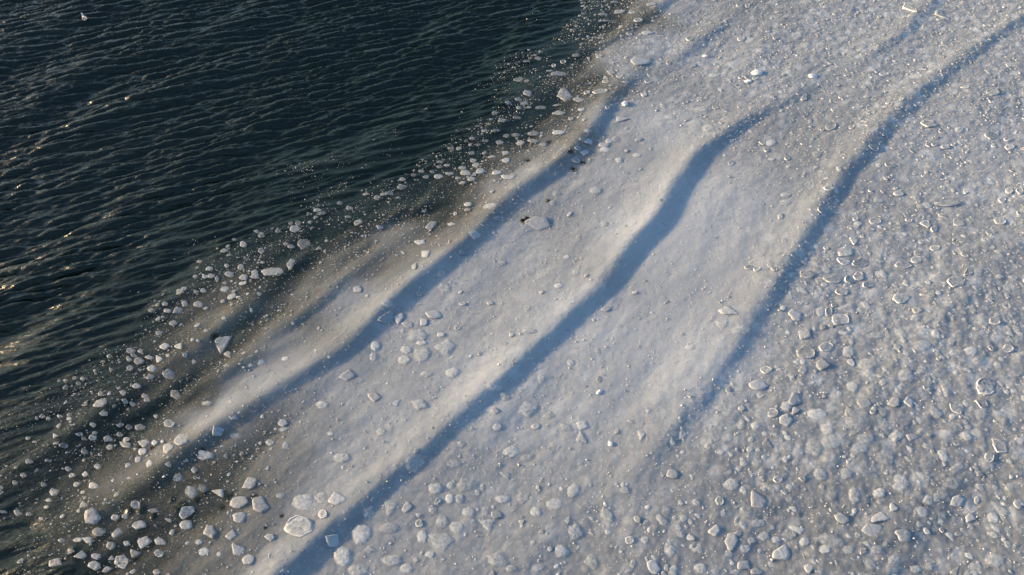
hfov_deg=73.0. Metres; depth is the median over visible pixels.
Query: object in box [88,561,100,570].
ice floe
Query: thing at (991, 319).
ice pan
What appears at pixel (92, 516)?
ice floe
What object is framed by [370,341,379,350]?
sunken floe
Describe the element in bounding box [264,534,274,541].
ice floe
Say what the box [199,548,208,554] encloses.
sunken floe
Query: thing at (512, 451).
sunken floe
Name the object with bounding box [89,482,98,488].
ice floe
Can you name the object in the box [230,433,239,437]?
sunken floe
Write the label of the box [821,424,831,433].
sunken floe
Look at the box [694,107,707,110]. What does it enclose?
sunken floe
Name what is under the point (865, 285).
ice pan
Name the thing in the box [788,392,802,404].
ice floe
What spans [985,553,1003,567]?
sunken floe
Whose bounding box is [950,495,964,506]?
ice floe
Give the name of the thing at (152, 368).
ice floe
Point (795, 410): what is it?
ice floe
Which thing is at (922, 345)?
sunken floe
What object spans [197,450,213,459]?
ice floe
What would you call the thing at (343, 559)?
sunken floe
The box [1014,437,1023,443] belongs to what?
ice floe
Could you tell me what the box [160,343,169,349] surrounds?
ice floe
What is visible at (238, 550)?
ice floe
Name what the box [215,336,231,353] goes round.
ice floe
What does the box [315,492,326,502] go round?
sunken floe
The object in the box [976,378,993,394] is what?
ice pan
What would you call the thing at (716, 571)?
sunken floe
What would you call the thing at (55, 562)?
ice floe
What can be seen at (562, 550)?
sunken floe
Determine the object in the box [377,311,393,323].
ice floe
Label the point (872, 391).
sunken floe
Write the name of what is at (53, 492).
ice floe
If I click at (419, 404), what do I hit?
sunken floe
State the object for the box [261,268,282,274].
ice floe
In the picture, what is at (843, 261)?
ice pan
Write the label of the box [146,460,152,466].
sunken floe
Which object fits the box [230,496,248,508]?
ice floe
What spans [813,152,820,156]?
sunken floe
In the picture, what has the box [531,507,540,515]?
sunken floe
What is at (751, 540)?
sunken floe
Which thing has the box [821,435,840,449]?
sunken floe
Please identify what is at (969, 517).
ice floe
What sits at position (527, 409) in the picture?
sunken floe
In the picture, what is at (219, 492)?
ice floe
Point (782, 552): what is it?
ice floe
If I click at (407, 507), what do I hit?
ice floe
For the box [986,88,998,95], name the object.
ice pan
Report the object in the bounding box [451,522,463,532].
sunken floe
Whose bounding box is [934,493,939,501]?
sunken floe
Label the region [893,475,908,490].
sunken floe
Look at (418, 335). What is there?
sunken floe
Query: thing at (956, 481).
sunken floe
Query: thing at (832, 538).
sunken floe
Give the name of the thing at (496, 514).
ice floe
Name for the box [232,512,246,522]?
ice floe
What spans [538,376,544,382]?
sunken floe
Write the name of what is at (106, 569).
ice floe
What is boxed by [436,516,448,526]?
sunken floe
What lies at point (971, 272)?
ice pan
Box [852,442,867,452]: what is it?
sunken floe
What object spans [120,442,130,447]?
ice floe
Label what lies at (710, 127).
sunken floe
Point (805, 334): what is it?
ice floe
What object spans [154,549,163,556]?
ice pan
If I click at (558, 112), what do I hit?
ice floe
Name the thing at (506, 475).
sunken floe
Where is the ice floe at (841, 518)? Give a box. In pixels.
[834,513,849,523]
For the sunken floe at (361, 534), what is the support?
on the slush ice at (357, 328)
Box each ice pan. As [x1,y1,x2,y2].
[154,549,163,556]
[164,419,174,427]
[179,506,194,519]
[284,515,312,536]
[318,509,326,517]
[592,89,607,93]
[715,496,723,504]
[760,366,771,373]
[768,408,777,417]
[773,475,782,482]
[796,345,814,358]
[800,270,814,277]
[819,341,832,350]
[822,275,842,282]
[825,122,835,129]
[832,314,848,325]
[835,288,848,294]
[837,258,849,264]
[838,248,852,255]
[844,275,854,283]
[852,259,868,266]
[853,271,863,280]
[862,281,873,287]
[869,218,880,223]
[892,293,909,303]
[895,260,911,267]
[902,2,916,11]
[911,256,921,263]
[912,307,922,312]
[920,120,936,126]
[920,220,930,227]
[920,290,934,296]
[935,9,947,18]
[937,200,960,206]
[947,276,964,286]
[963,266,972,275]
[975,399,987,407]
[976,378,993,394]
[984,131,998,139]
[984,453,993,461]
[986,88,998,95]
[989,316,1000,324]
[992,439,1007,452]
[994,217,1005,224]
[1002,344,1013,352]
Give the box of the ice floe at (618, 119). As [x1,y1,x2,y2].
[616,116,628,121]
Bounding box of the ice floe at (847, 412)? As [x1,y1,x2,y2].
[845,407,851,416]
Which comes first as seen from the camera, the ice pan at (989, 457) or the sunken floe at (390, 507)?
the sunken floe at (390, 507)
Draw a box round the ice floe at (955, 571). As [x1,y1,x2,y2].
[950,566,959,574]
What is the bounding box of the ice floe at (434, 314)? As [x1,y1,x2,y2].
[425,310,441,318]
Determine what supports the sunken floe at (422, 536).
on the slush ice at (357, 328)
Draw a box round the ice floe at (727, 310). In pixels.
[718,306,738,314]
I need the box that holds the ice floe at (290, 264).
[286,258,294,269]
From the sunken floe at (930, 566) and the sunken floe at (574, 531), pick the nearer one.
the sunken floe at (930, 566)
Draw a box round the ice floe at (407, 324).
[401,321,412,327]
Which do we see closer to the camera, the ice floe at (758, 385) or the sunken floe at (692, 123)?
the ice floe at (758, 385)
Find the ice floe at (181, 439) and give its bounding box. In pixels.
[174,433,189,445]
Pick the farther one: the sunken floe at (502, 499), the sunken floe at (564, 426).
the sunken floe at (564, 426)
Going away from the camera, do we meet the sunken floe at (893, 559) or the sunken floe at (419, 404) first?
the sunken floe at (893, 559)
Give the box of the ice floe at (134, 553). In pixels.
[130,549,140,557]
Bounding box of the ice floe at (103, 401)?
[93,398,106,406]
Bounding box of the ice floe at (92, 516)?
[84,507,100,524]
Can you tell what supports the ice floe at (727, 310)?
on the slush ice at (357, 328)
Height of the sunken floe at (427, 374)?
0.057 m
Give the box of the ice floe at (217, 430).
[212,425,223,435]
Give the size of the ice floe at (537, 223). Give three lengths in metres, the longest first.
1.199 x 0.893 x 0.072 m
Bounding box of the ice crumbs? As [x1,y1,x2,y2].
[1,0,1023,574]
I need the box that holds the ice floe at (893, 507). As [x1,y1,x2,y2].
[889,503,898,511]
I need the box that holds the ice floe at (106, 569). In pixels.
[102,566,111,572]
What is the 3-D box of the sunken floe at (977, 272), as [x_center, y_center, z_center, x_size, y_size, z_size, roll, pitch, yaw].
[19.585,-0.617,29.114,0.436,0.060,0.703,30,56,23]
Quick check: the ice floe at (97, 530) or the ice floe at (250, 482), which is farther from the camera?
the ice floe at (250, 482)
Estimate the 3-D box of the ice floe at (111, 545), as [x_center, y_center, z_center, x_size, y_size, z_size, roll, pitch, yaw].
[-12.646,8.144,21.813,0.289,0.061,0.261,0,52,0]
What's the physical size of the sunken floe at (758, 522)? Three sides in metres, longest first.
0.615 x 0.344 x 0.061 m
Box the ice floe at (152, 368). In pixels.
[147,365,156,371]
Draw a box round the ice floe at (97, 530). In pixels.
[93,527,105,535]
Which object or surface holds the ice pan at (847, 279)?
on the slush ice at (357, 328)
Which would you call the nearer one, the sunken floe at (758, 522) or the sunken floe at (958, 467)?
the sunken floe at (758, 522)
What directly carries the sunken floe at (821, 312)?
on the slush ice at (357, 328)
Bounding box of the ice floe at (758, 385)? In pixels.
[749,380,767,389]
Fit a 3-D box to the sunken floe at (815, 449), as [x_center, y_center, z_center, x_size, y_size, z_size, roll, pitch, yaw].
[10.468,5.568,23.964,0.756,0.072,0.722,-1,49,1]
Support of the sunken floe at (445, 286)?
on the slush ice at (357, 328)
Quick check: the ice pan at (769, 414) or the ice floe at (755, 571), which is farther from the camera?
the ice pan at (769, 414)
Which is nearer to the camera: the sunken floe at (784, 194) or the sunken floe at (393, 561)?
the sunken floe at (393, 561)
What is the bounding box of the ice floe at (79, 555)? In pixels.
[74,551,85,558]
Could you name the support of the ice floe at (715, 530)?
on the slush ice at (357, 328)
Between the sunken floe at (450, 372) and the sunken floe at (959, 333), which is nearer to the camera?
the sunken floe at (450, 372)
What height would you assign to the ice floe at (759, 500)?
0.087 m
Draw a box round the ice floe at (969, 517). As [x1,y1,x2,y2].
[965,513,974,522]
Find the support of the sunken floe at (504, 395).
on the slush ice at (357, 328)
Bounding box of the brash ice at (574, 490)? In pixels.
[0,0,1023,574]
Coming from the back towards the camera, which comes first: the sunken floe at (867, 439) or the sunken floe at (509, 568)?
the sunken floe at (867, 439)
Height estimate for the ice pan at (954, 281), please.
0.081 m
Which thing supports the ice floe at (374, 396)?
on the slush ice at (357, 328)
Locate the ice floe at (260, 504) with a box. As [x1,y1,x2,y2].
[252,496,269,513]
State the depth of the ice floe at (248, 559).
21.50 m
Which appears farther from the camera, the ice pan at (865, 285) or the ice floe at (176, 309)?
the ice pan at (865, 285)
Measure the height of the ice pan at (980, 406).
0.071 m
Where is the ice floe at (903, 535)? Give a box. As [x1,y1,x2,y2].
[895,529,910,541]
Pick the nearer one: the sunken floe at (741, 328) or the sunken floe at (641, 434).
the sunken floe at (641, 434)
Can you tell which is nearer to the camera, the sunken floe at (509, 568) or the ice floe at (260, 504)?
the sunken floe at (509, 568)
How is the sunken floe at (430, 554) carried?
on the slush ice at (357, 328)
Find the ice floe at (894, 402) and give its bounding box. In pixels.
[887,397,899,406]
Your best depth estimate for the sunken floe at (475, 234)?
30.41 m
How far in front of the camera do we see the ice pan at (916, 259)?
29.66 m
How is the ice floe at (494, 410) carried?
on the slush ice at (357, 328)
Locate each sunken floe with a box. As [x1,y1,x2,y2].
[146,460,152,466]
[186,486,196,497]
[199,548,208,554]
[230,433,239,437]
[294,495,311,509]
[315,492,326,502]
[317,401,327,407]
[334,454,348,462]
[334,548,350,565]
[350,567,365,574]
[354,525,369,542]
[364,506,374,518]
[365,546,374,552]
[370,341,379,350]
[370,353,376,360]
[380,523,398,532]
[382,299,391,305]
[383,555,401,564]
[385,501,397,513]
[399,355,410,363]
[401,346,411,353]
[401,564,411,572]
[408,329,426,340]
[408,457,423,470]
[411,399,426,409]
[414,347,429,361]
[417,341,426,344]
[417,530,427,542]
[421,250,429,256]
[421,371,431,376]
[425,551,433,557]
[428,533,453,549]
[429,483,442,493]
[435,339,454,353]
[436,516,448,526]
[438,284,450,290]
[446,368,459,376]
[446,494,453,502]
[448,460,460,466]
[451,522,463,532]
[456,494,464,502]
[458,479,473,490]
[462,507,473,516]
[469,230,480,239]
[481,519,494,530]
[483,203,495,208]
[488,380,500,389]
[489,553,504,564]
[493,423,501,430]
[495,495,509,502]
[500,392,510,399]
[500,472,509,479]
[504,446,518,456]
[506,565,515,571]
[519,402,537,416]
[522,329,535,332]
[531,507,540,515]
[534,565,542,570]
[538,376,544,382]
[544,412,553,418]
[546,498,562,509]
[556,545,569,556]
[561,424,570,430]
[567,360,574,365]
[568,523,582,539]
[576,431,586,442]
[577,421,588,429]
[590,187,601,193]
[600,147,609,151]
[638,431,644,440]
[666,115,675,119]
[688,120,702,126]
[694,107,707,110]
[694,564,705,572]
[703,124,714,131]
[712,569,719,573]
[717,320,727,327]
[723,478,738,489]
[730,569,739,574]
[733,326,749,332]
[740,507,751,516]
[740,545,750,552]
[748,538,754,543]
[750,519,764,526]
[758,532,768,540]
[766,139,776,145]
[773,536,780,542]
[780,200,790,204]
[780,401,791,410]
[781,192,791,196]
[800,537,809,545]
[807,409,827,419]
[808,441,822,454]
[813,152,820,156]
[814,468,825,479]
[815,534,843,546]
[817,308,824,315]
[819,545,830,552]
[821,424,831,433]
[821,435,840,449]
[828,459,836,467]
[839,303,855,312]
[841,468,852,478]
[843,346,853,356]
[847,381,857,391]
[848,409,866,427]
[849,488,859,503]
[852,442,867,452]
[857,433,873,445]
[858,359,875,368]
[867,387,875,394]
[870,332,883,337]
[872,546,880,552]
[874,488,885,496]
[878,450,892,464]
[888,555,900,563]
[889,430,904,442]
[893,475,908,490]
[899,370,913,380]
[911,566,920,572]
[914,340,930,350]
[920,455,932,467]
[924,316,932,321]
[924,495,932,504]
[926,562,933,569]
[929,405,942,418]
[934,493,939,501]
[945,478,960,488]
[948,337,956,344]
[951,463,964,472]
[953,330,963,337]
[955,127,963,132]
[964,347,977,354]
[974,269,982,275]
[977,408,986,417]
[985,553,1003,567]
[994,411,1003,416]
[1011,451,1021,459]
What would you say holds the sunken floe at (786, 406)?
on the slush ice at (357, 328)
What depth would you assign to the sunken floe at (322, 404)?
25.10 m
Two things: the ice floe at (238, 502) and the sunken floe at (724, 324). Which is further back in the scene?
the sunken floe at (724, 324)
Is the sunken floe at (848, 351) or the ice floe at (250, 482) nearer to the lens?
the ice floe at (250, 482)
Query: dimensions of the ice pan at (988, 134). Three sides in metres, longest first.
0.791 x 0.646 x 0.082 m
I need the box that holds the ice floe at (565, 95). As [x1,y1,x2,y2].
[557,88,572,100]
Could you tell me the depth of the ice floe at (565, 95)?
37.39 m
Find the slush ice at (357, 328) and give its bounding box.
[185,0,1023,574]
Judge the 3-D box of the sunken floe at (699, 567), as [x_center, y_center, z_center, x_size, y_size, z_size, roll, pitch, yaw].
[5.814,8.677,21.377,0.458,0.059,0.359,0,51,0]
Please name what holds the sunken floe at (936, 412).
on the slush ice at (357, 328)
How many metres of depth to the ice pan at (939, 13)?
42.78 m
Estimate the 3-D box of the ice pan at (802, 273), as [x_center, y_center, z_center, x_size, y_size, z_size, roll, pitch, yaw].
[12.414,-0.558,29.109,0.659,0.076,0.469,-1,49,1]
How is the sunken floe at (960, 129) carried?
on the slush ice at (357, 328)
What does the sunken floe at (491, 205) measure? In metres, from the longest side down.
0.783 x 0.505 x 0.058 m
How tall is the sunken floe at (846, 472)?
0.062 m
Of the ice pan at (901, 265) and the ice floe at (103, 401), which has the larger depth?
the ice pan at (901, 265)
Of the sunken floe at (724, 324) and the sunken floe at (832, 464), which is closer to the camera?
the sunken floe at (832, 464)
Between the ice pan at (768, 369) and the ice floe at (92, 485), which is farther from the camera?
the ice pan at (768, 369)
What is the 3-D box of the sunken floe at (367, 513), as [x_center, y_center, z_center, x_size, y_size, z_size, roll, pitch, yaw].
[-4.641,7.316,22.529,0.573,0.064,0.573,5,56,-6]
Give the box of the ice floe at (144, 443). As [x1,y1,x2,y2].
[138,439,149,446]
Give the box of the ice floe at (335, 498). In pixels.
[328,492,346,504]
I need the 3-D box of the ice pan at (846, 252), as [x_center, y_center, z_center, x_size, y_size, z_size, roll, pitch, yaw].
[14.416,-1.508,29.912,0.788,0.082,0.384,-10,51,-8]
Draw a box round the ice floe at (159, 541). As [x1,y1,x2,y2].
[154,537,165,544]
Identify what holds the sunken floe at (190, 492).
on the slush ice at (357, 328)
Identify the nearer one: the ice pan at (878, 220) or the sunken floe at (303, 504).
the sunken floe at (303, 504)
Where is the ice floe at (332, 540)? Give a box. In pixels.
[325,533,338,546]
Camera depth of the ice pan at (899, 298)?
28.27 m
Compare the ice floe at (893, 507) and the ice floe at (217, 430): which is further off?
the ice floe at (217, 430)
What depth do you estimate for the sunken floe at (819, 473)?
23.34 m
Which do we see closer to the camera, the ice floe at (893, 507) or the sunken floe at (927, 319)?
the ice floe at (893, 507)
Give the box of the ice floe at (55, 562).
[49,558,61,566]
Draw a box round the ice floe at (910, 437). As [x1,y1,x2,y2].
[906,434,919,440]
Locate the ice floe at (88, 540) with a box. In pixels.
[83,537,91,543]
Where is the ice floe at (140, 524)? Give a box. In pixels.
[132,520,145,529]
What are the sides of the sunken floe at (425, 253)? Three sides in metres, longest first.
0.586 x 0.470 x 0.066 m
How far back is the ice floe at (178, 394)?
25.39 m
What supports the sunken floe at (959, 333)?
on the slush ice at (357, 328)
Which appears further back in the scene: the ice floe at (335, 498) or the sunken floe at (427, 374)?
the sunken floe at (427, 374)
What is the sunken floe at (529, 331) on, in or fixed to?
on the slush ice at (357, 328)
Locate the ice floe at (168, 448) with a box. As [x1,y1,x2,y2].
[163,443,173,453]
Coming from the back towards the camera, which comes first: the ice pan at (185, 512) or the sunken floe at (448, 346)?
the sunken floe at (448, 346)
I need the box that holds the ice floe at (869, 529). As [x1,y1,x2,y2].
[862,523,882,535]
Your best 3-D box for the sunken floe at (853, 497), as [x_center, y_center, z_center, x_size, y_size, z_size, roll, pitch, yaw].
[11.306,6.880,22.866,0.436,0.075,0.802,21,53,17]
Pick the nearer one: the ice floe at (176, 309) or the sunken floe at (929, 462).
the sunken floe at (929, 462)
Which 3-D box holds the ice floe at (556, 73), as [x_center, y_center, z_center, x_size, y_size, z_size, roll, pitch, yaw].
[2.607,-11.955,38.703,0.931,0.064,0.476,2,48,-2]
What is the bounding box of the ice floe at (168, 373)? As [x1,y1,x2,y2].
[162,369,174,378]
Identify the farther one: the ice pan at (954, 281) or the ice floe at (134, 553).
the ice pan at (954, 281)
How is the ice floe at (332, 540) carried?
on the slush ice at (357, 328)
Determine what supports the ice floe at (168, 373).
on the water
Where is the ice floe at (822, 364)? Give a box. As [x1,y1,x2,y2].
[816,358,830,370]
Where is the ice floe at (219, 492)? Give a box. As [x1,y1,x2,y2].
[212,489,223,497]
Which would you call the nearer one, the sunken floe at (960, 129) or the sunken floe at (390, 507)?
the sunken floe at (390, 507)
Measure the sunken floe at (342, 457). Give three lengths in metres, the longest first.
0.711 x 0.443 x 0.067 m
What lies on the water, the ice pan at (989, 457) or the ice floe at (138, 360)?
the ice floe at (138, 360)
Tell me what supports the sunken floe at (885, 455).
on the slush ice at (357, 328)
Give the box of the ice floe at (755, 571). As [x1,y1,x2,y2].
[750,568,763,574]
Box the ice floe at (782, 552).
[772,544,790,559]
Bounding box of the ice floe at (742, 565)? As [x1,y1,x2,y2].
[737,560,749,569]
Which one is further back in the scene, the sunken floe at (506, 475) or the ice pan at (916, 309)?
the ice pan at (916, 309)
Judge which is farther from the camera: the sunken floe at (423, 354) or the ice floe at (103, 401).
the sunken floe at (423, 354)
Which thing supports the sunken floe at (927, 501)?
on the slush ice at (357, 328)
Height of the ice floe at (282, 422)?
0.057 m
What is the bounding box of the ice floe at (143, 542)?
[138,536,151,548]
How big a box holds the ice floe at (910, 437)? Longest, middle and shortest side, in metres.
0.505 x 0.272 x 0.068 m
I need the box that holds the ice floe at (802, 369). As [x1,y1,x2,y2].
[798,366,807,373]
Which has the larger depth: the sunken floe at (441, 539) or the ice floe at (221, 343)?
the ice floe at (221, 343)
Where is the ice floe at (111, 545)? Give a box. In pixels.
[106,542,114,549]
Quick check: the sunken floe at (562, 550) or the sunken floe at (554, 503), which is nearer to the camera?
the sunken floe at (562, 550)
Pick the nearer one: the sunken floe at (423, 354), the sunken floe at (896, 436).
the sunken floe at (896, 436)
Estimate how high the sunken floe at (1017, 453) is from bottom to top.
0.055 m
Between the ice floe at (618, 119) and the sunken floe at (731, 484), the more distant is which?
the ice floe at (618, 119)
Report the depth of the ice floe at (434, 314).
27.74 m
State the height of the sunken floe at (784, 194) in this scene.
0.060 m
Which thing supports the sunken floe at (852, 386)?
on the slush ice at (357, 328)
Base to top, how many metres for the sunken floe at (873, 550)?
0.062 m
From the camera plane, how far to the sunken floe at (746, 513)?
22.49 m
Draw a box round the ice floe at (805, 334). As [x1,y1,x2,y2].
[798,329,810,339]
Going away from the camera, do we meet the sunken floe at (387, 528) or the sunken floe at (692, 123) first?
the sunken floe at (387, 528)
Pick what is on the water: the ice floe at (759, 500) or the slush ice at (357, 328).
the slush ice at (357, 328)
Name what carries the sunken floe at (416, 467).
on the slush ice at (357, 328)
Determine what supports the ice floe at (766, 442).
on the slush ice at (357, 328)
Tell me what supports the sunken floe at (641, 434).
on the slush ice at (357, 328)
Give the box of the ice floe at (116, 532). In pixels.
[111,528,121,537]
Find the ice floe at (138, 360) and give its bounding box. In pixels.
[134,357,143,364]
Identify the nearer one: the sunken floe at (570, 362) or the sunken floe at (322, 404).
the sunken floe at (322, 404)
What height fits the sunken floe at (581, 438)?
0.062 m
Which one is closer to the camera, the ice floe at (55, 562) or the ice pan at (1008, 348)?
the ice floe at (55, 562)
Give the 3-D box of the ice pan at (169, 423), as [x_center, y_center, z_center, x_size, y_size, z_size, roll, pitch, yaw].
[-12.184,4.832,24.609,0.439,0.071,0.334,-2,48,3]
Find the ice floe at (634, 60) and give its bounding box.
[630,56,651,64]
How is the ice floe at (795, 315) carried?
on the slush ice at (357, 328)
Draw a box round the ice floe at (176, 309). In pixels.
[173,306,182,312]
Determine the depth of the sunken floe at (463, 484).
23.12 m
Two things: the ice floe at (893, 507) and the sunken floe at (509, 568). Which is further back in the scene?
the ice floe at (893, 507)
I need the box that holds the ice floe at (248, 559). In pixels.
[242,554,254,564]
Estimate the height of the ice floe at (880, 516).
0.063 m
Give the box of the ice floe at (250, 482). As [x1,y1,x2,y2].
[242,477,256,488]
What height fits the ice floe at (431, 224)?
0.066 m
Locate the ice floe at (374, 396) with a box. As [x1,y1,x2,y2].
[368,392,381,401]
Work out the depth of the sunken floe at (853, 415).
24.68 m
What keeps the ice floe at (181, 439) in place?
on the slush ice at (357, 328)
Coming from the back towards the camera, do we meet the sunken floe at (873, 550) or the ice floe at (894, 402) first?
the ice floe at (894, 402)
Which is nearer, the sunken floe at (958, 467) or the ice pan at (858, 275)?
the sunken floe at (958, 467)
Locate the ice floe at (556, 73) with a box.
[551,71,566,75]
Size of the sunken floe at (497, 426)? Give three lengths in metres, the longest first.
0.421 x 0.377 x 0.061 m
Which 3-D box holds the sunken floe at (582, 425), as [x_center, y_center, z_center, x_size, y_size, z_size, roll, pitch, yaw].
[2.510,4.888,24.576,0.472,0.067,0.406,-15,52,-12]
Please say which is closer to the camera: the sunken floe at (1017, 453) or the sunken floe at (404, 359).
the sunken floe at (1017, 453)
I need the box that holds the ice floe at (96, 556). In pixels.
[91,553,100,559]
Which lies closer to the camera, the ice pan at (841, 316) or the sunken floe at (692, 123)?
the ice pan at (841, 316)
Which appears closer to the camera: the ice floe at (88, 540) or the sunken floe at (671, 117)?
the ice floe at (88, 540)
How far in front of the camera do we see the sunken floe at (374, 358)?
26.42 m
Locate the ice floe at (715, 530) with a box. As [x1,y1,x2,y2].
[708,524,720,536]
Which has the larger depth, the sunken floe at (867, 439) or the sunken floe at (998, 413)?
the sunken floe at (998, 413)
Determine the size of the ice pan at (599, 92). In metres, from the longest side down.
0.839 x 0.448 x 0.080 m
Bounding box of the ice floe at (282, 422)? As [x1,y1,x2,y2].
[278,419,287,426]
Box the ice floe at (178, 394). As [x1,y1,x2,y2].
[171,390,179,399]
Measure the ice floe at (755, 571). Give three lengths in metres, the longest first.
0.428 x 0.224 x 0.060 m
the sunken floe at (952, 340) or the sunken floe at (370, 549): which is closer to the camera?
the sunken floe at (370, 549)
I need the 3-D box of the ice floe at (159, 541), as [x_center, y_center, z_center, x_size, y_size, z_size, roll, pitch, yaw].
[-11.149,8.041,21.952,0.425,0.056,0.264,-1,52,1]
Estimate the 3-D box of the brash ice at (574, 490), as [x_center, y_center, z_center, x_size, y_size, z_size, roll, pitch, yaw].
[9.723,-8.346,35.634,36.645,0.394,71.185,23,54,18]
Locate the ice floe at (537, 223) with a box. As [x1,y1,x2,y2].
[525,216,550,230]
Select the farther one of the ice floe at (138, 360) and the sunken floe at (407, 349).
the sunken floe at (407, 349)
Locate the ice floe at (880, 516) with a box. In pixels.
[871,511,888,521]
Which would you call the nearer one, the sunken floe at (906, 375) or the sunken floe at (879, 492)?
the sunken floe at (879, 492)
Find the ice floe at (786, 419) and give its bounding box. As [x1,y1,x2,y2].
[779,413,793,426]
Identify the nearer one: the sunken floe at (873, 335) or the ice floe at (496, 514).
the ice floe at (496, 514)
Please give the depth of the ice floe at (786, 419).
24.66 m
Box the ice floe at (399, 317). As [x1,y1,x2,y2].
[394,313,404,323]
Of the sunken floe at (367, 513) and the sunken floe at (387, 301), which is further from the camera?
the sunken floe at (387, 301)
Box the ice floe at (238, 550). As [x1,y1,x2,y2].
[232,544,245,555]
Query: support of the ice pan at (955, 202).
on the slush ice at (357, 328)
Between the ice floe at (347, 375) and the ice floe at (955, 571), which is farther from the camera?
the ice floe at (347, 375)
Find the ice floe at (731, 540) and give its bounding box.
[724,533,737,550]
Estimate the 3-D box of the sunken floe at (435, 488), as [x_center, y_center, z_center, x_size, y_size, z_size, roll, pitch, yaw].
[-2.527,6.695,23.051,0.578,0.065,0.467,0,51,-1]
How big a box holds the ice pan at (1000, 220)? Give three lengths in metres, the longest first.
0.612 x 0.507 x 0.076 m
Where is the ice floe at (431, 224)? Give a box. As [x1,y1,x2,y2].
[425,221,436,228]
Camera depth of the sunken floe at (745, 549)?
21.77 m
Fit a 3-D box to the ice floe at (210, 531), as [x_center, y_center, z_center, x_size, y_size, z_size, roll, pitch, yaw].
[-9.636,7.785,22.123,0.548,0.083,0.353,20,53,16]
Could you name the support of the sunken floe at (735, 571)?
on the slush ice at (357, 328)
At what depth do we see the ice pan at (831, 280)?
28.90 m
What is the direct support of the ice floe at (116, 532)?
on the water
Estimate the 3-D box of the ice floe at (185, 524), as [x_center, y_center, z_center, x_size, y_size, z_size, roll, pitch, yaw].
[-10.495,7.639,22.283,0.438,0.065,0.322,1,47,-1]
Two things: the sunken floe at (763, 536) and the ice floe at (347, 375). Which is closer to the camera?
the sunken floe at (763, 536)
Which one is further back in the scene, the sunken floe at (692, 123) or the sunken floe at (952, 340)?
the sunken floe at (692, 123)
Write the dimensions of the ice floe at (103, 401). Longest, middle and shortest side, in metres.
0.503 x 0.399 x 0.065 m
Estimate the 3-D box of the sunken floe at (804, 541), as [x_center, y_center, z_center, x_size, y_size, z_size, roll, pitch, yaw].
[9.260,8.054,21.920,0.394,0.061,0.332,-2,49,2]
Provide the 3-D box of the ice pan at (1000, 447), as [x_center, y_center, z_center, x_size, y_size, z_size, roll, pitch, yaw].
[16.946,5.499,24.049,0.468,0.075,0.552,0,51,0]
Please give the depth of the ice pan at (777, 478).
23.22 m
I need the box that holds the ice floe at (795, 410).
[792,407,800,414]
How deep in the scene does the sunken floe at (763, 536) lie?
22.02 m
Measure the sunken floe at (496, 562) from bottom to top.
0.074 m
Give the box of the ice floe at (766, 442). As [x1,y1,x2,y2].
[762,438,773,447]
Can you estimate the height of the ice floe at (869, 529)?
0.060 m
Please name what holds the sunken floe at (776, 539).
on the slush ice at (357, 328)
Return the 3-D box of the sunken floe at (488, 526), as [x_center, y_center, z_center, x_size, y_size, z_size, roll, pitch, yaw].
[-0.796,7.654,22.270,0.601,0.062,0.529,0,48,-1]
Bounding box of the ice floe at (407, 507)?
[402,502,412,512]
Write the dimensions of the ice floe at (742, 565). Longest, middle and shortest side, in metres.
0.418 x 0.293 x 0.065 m
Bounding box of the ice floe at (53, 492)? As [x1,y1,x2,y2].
[49,488,57,495]
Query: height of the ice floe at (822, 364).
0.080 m
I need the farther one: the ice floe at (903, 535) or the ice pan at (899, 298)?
the ice pan at (899, 298)
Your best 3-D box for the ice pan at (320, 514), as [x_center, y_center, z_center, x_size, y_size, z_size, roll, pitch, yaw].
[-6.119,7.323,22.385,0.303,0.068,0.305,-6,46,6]
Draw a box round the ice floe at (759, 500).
[751,490,767,507]
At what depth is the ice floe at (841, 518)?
22.34 m
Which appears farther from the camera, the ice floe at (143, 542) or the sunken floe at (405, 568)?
the ice floe at (143, 542)
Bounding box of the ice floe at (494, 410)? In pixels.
[491,407,499,414]
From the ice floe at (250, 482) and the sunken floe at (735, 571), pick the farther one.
the ice floe at (250, 482)
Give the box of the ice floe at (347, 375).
[339,370,355,380]
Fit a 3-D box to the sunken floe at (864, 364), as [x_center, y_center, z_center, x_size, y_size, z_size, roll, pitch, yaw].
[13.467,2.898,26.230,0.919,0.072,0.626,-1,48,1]
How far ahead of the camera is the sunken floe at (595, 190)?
32.45 m
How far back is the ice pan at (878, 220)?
31.16 m
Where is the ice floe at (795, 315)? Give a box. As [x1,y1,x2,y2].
[788,309,801,320]
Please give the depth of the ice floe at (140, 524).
22.24 m
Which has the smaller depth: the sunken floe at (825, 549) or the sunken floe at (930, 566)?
the sunken floe at (930, 566)
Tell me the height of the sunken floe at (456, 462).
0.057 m
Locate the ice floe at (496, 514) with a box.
[491,511,502,518]
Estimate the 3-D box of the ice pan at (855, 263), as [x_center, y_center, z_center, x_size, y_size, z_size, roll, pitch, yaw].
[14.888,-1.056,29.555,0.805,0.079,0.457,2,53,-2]
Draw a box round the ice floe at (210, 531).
[203,525,216,538]
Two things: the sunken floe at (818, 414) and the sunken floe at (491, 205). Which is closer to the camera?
the sunken floe at (818, 414)
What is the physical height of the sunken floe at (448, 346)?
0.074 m
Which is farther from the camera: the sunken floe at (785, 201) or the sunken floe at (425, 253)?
the sunken floe at (785, 201)
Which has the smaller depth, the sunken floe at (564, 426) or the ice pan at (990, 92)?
the sunken floe at (564, 426)
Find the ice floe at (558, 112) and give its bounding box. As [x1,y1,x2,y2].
[552,110,564,114]
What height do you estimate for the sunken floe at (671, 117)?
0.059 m
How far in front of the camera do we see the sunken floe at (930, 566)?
21.42 m
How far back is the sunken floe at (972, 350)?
26.57 m
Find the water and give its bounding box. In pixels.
[0,0,668,574]
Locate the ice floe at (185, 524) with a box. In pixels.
[179,520,191,529]

